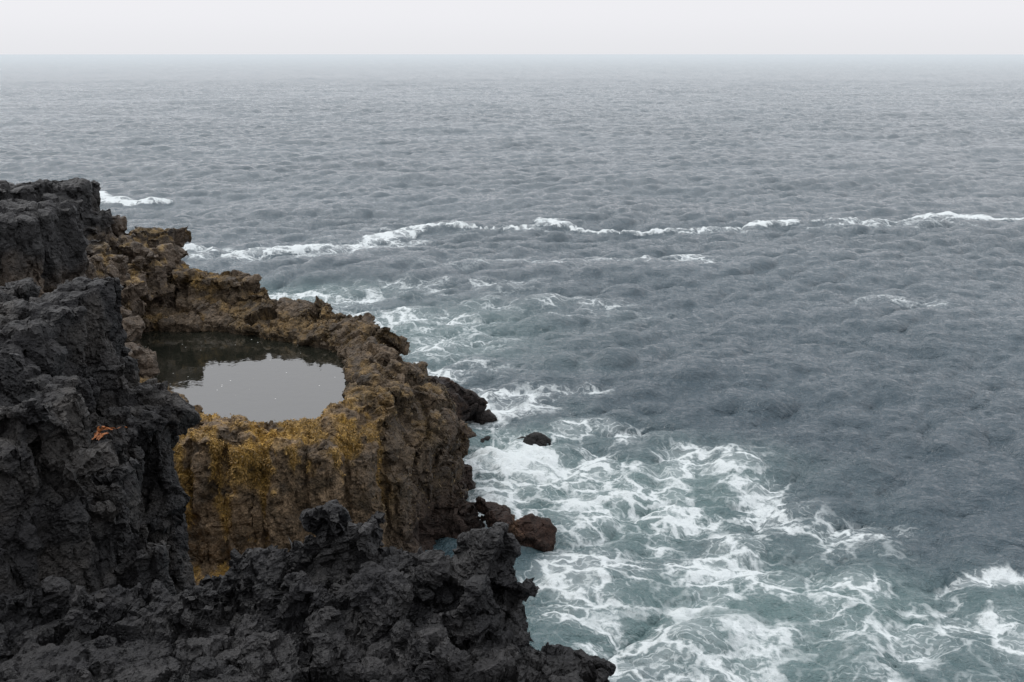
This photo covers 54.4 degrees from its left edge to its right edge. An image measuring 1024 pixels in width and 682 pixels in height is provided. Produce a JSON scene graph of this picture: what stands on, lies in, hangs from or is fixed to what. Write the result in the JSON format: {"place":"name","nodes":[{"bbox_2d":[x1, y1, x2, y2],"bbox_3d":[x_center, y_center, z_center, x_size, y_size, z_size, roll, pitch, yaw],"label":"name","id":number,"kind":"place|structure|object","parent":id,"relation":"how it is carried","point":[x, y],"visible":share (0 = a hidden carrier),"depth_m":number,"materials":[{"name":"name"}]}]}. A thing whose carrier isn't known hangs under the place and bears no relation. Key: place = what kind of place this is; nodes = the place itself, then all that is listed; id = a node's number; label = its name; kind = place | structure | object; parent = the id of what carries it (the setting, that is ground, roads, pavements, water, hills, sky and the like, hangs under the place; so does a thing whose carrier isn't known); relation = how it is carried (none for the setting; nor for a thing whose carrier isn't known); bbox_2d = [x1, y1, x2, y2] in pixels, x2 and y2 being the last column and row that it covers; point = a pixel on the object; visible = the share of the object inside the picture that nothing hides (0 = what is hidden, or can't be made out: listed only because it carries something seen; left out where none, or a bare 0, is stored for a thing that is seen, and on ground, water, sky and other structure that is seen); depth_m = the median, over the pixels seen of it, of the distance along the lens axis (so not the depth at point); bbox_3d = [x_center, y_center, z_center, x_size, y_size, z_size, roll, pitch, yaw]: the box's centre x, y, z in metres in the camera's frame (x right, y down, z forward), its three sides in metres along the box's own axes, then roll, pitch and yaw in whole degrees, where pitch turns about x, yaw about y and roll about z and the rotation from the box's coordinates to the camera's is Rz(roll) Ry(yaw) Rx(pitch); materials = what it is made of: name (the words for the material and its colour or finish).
{"place":"outdoors","nodes":[
{"label":"outdoors","id":0,"kind":"place"},
{"bbox_2d":[0,177,191,378],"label":"lava cliff","id":1,"kind":"structure","parent":0,"point":[54,234],"depth_m":27.74,"materials":[{"name":"grey stone"}]},
{"bbox_2d":[0,276,201,645],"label":"lava cliff","id":2,"kind":"structure","parent":0,"point":[103,515],"depth_m":12.86,"materials":[{"name":"black stone"}]},
{"bbox_2d":[92,426,126,440],"bbox_3d":[-5.799,1.272,14.218,0.415,0.126,0.522,0,16,0],"label":"orange kelp","id":3,"kind":"object","parent":2,"relation":"on","point":[99,436],"visible":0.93,"depth_m":14.12},
{"bbox_2d":[0,54,1023,681],"bbox_3d":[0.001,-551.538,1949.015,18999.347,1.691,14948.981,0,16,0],"label":"sea","id":4,"kind":"structure","parent":0,"point":[736,340],"depth_m":53.99,"materials":[{"name":"liquid"}]},
{"bbox_2d":[140,264,481,584],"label":"pool rock wall","id":5,"kind":"structure","parent":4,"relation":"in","point":[453,513],"depth_m":23.33,"materials":[{"name":"brown stone"}]},
{"bbox_2d":[133,330,348,422],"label":"pool water","id":6,"kind":"structure","parent":5,"relation":"in","point":[223,374],"depth_m":25.86,"materials":[{"name":"grey liquid"}]},
{"bbox_2d":[173,397,381,584],"bbox_3d":[-7.712,3.542,21.459,9.518,3.924,5.289,0,16,0],"label":"yellow seaweed","id":7,"kind":"object","parent":5,"relation":"on","point":[232,456],"visible":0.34,"depth_m":21.85,"materials":[{"name":"yellow plant"}]},
{"bbox_2d":[139,263,471,551],"bbox_3d":[-7.137,1.000,27.621,12.202,4.539,18.349,0,16,0],"label":"brown seaweed","id":8,"kind":"object","parent":5,"relation":"on","point":[391,363],"visible":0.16,"depth_m":25.74,"materials":[{"name":"brown plant"}]},
{"bbox_2d":[428,375,496,423],"bbox_3d":[-2.283,1.977,33.718,3.450,2.364,2.038,-7,18,-24],"label":"sea boulder","id":9,"kind":"object","parent":4,"relation":"in","point":[471,404],"visible":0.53,"depth_m":33.47,"materials":[{"name":"black stone"}]},
{"bbox_2d":[480,436,490,442],"bbox_3d":[-0.986,3.291,32.132,0.620,0.425,0.588,14,21,39],"label":"sea boulder","id":10,"kind":"object","parent":4,"relation":"in","point":[487,438],"visible":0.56,"depth_m":32.02,"materials":[{"name":"black stone"}]},
{"bbox_2d":[471,496,556,551],"bbox_3d":[-0.287,4.729,25.445,2.764,1.553,1.096,7,17,22],"label":"sea boulder","id":11,"kind":"object","parent":4,"relation":"in","point":[532,530],"visible":0.61,"depth_m":25.10,"materials":[{"name":"brown stone"}]},
{"bbox_2d":[517,432,550,445],"bbox_3d":[0.647,3.235,32.085,1.226,0.588,0.820,-5,17,-17],"label":"sea boulder","id":12,"kind":"object","parent":4,"relation":"in","point":[539,439],"visible":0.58,"depth_m":31.91,"materials":[{"name":"black stone"}]},
{"bbox_2d":[0,0,1023,53],"label":"sky","id":13,"kind":"structure","parent":0,"point":[26,26],"materials":[{"name":"white"}]},
{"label":"lava ground","id":14,"kind":"structure","parent":0,"visible":0},
{"bbox_2d":[0,499,615,681],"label":"lava outcrop","id":15,"kind":"object","parent":14,"relation":"on","point":[340,597],"visible":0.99,"depth_m":10.71,"materials":[{"name":"black stone"}]}
]}

